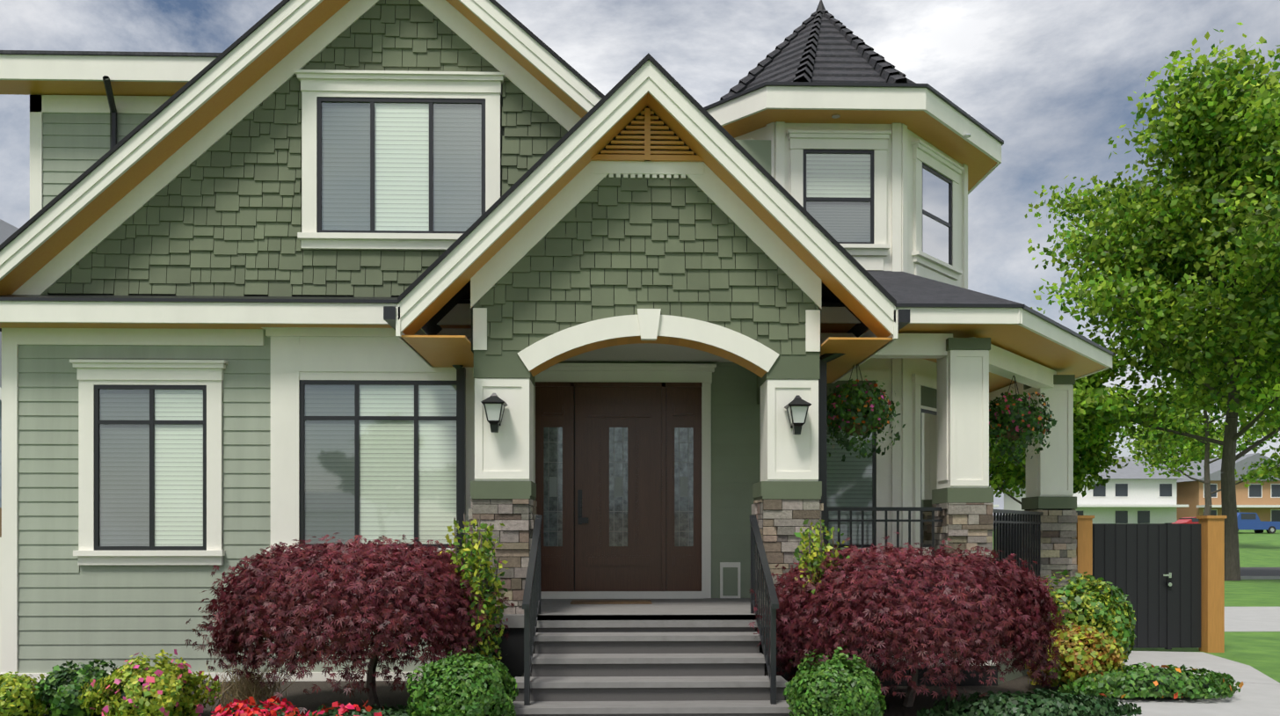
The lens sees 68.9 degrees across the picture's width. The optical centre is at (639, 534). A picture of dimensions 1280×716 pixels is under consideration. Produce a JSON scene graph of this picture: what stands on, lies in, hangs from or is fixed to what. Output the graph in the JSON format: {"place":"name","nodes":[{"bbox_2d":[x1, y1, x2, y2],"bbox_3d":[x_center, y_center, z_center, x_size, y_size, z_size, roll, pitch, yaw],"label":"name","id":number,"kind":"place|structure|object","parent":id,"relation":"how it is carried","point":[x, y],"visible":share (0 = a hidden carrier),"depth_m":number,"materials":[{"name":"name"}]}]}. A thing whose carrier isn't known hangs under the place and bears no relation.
{"place":"outdoors","nodes":[
{"label":"outdoors","id":0,"kind":"place"},
{"bbox_2d":[0,0,1279,515],"label":"sky","id":1,"kind":"structure","parent":0,"point":[1053,80],"materials":[{"name":"grey"}]},
{"bbox_2d":[31,567,1279,715],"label":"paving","id":2,"kind":"structure","parent":0,"point":[1258,694],"depth_m":9.58,"materials":[{"name":"concrete"}]},
{"bbox_2d":[0,507,1,672],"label":"fence gate","id":3,"kind":"structure","parent":2,"relation":"on","point":[0,589],"depth_m":10.60,"materials":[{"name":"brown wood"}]},
{"bbox_2d":[0,670,50,715],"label":"yellow shrub","id":4,"kind":"object","parent":2,"relation":"on","point":[25,681],"visible":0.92,"depth_m":7.89,"materials":[{"name":"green plant"}]},
{"bbox_2d":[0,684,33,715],"bbox_3d":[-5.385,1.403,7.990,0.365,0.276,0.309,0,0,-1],"label":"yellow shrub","id":5,"kind":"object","parent":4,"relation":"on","point":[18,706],"visible":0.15,"depth_m":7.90,"materials":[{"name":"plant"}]},
{"bbox_2d":[32,658,117,715],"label":"green shrub","id":6,"kind":"object","parent":2,"relation":"on","point":[68,694],"depth_m":7.99,"materials":[{"name":"green plant"}]},
{"bbox_2d":[77,648,222,715],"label":"yellow shrub","id":7,"kind":"object","parent":2,"relation":"on","point":[180,673],"visible":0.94,"depth_m":7.82,"materials":[{"name":"green plant"}]},
{"bbox_2d":[113,675,187,712],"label":"flowers","id":8,"kind":"object","parent":7,"relation":"on","point":[122,694],"visible":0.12,"depth_m":7.82,"materials":[{"name":"plant"}]},
{"bbox_2d":[184,531,515,713],"bbox_3d":[-2.546,0.808,8.549,2.734,1.623,2.549,0,0,-1],"label":"maple","id":9,"kind":"object","parent":2,"relation":"on","point":[256,586],"depth_m":7.72,"materials":[{"name":"red plant"}]},
{"bbox_2d":[438,518,508,664],"bbox_3d":[-1.446,0.672,8.293,0.582,1.639,0.583,0,0,-40],"label":"upright shrub","id":10,"kind":"object","parent":2,"relation":"on","point":[490,600],"visible":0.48,"depth_m":8.17,"materials":[{"name":"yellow plant"}]},
{"bbox_2d":[453,513,499,657],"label":"upright shrub stems","id":11,"kind":"object","parent":2,"relation":"on","point":[485,578],"visible":0.1,"depth_m":8.21,"materials":[{"name":"brown plant"}]},
{"bbox_2d":[789,518,853,670],"bbox_3d":[1.616,0.688,8.392,0.577,1.666,0.721,0,0,-1],"label":"upright shrub","id":12,"kind":"object","parent":2,"relation":"on","point":[804,537],"visible":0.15,"depth_m":8.27,"materials":[{"name":"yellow plant"}]},
{"bbox_2d":[806,516,839,657],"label":"upright shrub stems","id":13,"kind":"object","parent":2,"relation":"on","point":[810,538],"visible":0.06,"depth_m":8.32,"materials":[{"name":"brown plant"}]},
{"bbox_2d":[782,646,886,715],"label":"boxwood","id":14,"kind":"object","parent":2,"relation":"on","point":[857,677],"depth_m":7.31,"materials":[{"name":"green plant"}]},
{"bbox_2d":[916,687,1141,715],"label":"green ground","id":15,"kind":"structure","parent":2,"relation":"on","point":[1039,701],"depth_m":7.93,"materials":[{"name":"green plant"}]},
{"bbox_2d":[1024,621,1128,687],"bbox_3d":[4.437,1.224,9.537,1.009,0.667,0.879,0,0,-1],"label":"bush","id":16,"kind":"object","parent":2,"relation":"on","point":[1075,655],"depth_m":9.25,"materials":[{"name":"yellow plant"}]},
{"bbox_2d":[1073,515,1226,652],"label":"side gate","id":17,"kind":"structure","parent":2,"relation":"on","point":[1168,578],"depth_m":12.77,"materials":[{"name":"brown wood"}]},
{"bbox_2d":[1057,661,1243,699],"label":"green ground","id":18,"kind":"structure","parent":2,"relation":"on","point":[1219,686],"depth_m":8.96,"materials":[{"name":"green plant"}]},
{"bbox_2d":[792,529,1279,715],"bbox_3d":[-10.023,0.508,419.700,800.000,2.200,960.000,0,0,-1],"label":"ground","id":19,"kind":"structure","parent":0,"point":[1260,650],"depth_m":22.59,"materials":[{"name":"green plant"}]},
{"bbox_2d":[0,218,18,507],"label":"neighbour house","id":20,"kind":"structure","parent":19,"relation":"on","point":[7,229],"depth_m":16.07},
{"bbox_2d":[198,637,298,713],"bbox_3d":[-3.534,1.381,8.428,0.942,0.945,0.689,0,0,-1],"label":"dry grass tuft","id":21,"kind":"object","parent":19,"relation":"on","point":[246,689],"visible":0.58,"depth_m":8.38,"materials":[{"name":"brown plant"}]},
{"bbox_2d":[210,695,308,715],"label":"azalea","id":22,"kind":"object","parent":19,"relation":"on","point":[237,707],"depth_m":7.27,"materials":[{"name":"red plant"}]},
{"bbox_2d":[305,699,384,715],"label":"red azalea","id":23,"kind":"object","parent":19,"relation":"on","point":[349,709],"visible":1,"depth_m":7.43,"materials":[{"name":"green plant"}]},
{"bbox_2d":[361,703,417,715],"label":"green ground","id":24,"kind":"structure","parent":19,"relation":"on","point":[390,710],"depth_m":7.64,"materials":[{"name":"green plant"}]},
{"bbox_2d":[405,647,518,715],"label":"boxwood","id":25,"kind":"object","parent":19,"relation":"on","point":[501,680],"depth_m":7.26,"materials":[{"name":"green plant"}]},
{"bbox_2d":[0,0,1114,715],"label":"house","id":26,"kind":"structure","parent":19,"relation":"on","point":[287,272],"depth_m":10.21,"materials":[{"name":"green"}]},
{"bbox_2d":[840,363,872,436],"bbox_3d":[2.337,-1.530,10.080,0.420,0.914,0.420,0,0,-1],"label":"hanging basket","id":27,"kind":"object","parent":26,"relation":"hanging from","point":[859,427],"visible":0.25,"depth_m":9.98,"materials":[{"name":"black metal"}]},
{"bbox_2d":[826,375,894,429],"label":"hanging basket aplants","id":28,"kind":"object","parent":27,"relation":"in","point":[854,406],"visible":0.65,"depth_m":9.86,"materials":[{"name":"green plant"}]},
{"bbox_2d":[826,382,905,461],"bbox_3d":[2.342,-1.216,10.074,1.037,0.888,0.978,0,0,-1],"label":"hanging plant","id":29,"kind":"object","parent":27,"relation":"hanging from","point":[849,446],"visible":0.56,"depth_m":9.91,"materials":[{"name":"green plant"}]},
{"bbox_2d":[999,375,1025,440],"bbox_3d":[4.603,-1.601,11.486,0.420,0.876,0.420,0,0,-1],"label":"hanging basket","id":30,"kind":"object","parent":26,"relation":"hanging from","point":[1008,435],"visible":0.21,"depth_m":11.40,"materials":[{"name":"black metal"}]},
{"bbox_2d":[989,391,1051,438],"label":"hanging basket plants","id":31,"kind":"object","parent":30,"relation":"in","point":[1012,405],"visible":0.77,"depth_m":11.27,"materials":[{"name":"green plant"}]},
{"bbox_2d":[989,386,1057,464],"bbox_3d":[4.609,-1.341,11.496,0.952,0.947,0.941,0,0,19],"label":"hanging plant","id":32,"kind":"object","parent":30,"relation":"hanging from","point":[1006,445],"visible":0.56,"depth_m":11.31,"materials":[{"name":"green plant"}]},
{"bbox_2d":[749,531,1074,706],"bbox_3d":[2.449,0.827,8.755,2.910,1.588,2.630,0,0,-1],"label":"maple","id":33,"kind":"object","parent":19,"relation":"on","point":[1023,610],"depth_m":7.95,"materials":[{"name":"red plant"}]},
{"bbox_2d":[989,453,1083,504],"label":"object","id":34,"kind":"object","parent":19,"relation":"on","point":[1011,496],"visible":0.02,"depth_m":34.29,"materials":[{"name":"brown plant"}]},
{"bbox_2d":[988,306,1137,497],"bbox_3d":[14.067,-4.606,33.575,6.992,6.691,7.711,0,0,21],"label":"tree","id":35,"kind":"object","parent":34,"relation":"attached to","point":[1098,410],"visible":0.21,"depth_m":32.37,"materials":[{"name":"green plant"}]},
{"bbox_2d":[1027,568,1136,662],"bbox_3d":[4.890,0.926,10.446,1.194,1.080,1.053,0,0,28],"label":"bush","id":36,"kind":"object","parent":19,"relation":"on","point":[1119,621],"visible":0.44,"depth_m":10.14,"materials":[{"name":"green plant"}]},
{"bbox_2d":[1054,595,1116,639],"bbox_3d":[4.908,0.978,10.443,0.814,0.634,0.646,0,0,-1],"label":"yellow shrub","id":37,"kind":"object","parent":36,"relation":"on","point":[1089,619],"visible":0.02,"depth_m":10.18,"materials":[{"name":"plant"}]},
{"bbox_2d":[1003,457,1188,523],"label":"house","id":38,"kind":"structure","parent":19,"relation":"on","point":[1130,492],"depth_m":97.11,"materials":[{"name":"white paint"}]},
{"bbox_2d":[1072,102,1279,580],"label":"tree trunk","id":39,"kind":"object","parent":19,"relation":"on","point":[1230,456],"visible":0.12,"depth_m":32.63,"materials":[{"name":"brown plant"}]},
{"bbox_2d":[1024,21,1279,442],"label":"street tree leaves","id":40,"kind":"object","parent":39,"relation":"attached to","point":[1218,101],"visible":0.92,"depth_m":31.01,"materials":[{"name":"green plant"}]},
{"bbox_2d":[1171,516,1198,523],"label":"red car","id":41,"kind":"object","parent":19,"relation":"on","point":[1189,520],"visible":0.04,"depth_m":81.27,"materials":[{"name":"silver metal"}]},
{"bbox_2d":[1127,406,1279,515],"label":"cottonwood tree","id":42,"kind":"object","parent":19,"relation":"on","point":[1207,510],"visible":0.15,"depth_m":60.52,"materials":[{"name":"brown plant"}]},
{"bbox_2d":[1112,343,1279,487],"bbox_3d":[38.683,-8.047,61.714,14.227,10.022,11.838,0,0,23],"label":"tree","id":43,"kind":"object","parent":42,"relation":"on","point":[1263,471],"visible":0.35,"depth_m":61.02,"materials":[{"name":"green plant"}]},
{"bbox_2d":[1173,452,1279,521],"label":"house","id":44,"kind":"structure","parent":19,"relation":"on","point":[1262,501],"depth_m":98.44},
{"bbox_2d":[1236,512,1279,533],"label":"blue truck","id":45,"kind":"object","parent":19,"relation":"on","point":[1248,520],"visible":0.46,"depth_m":81.16,"materials":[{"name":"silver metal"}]},
{"bbox_2d":[1111,421,1224,468],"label":"tree leaves","id":46,"kind":"object","parent":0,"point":[1185,449],"visible":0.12,"depth_m":113.32,"materials":[{"name":"green plant"}]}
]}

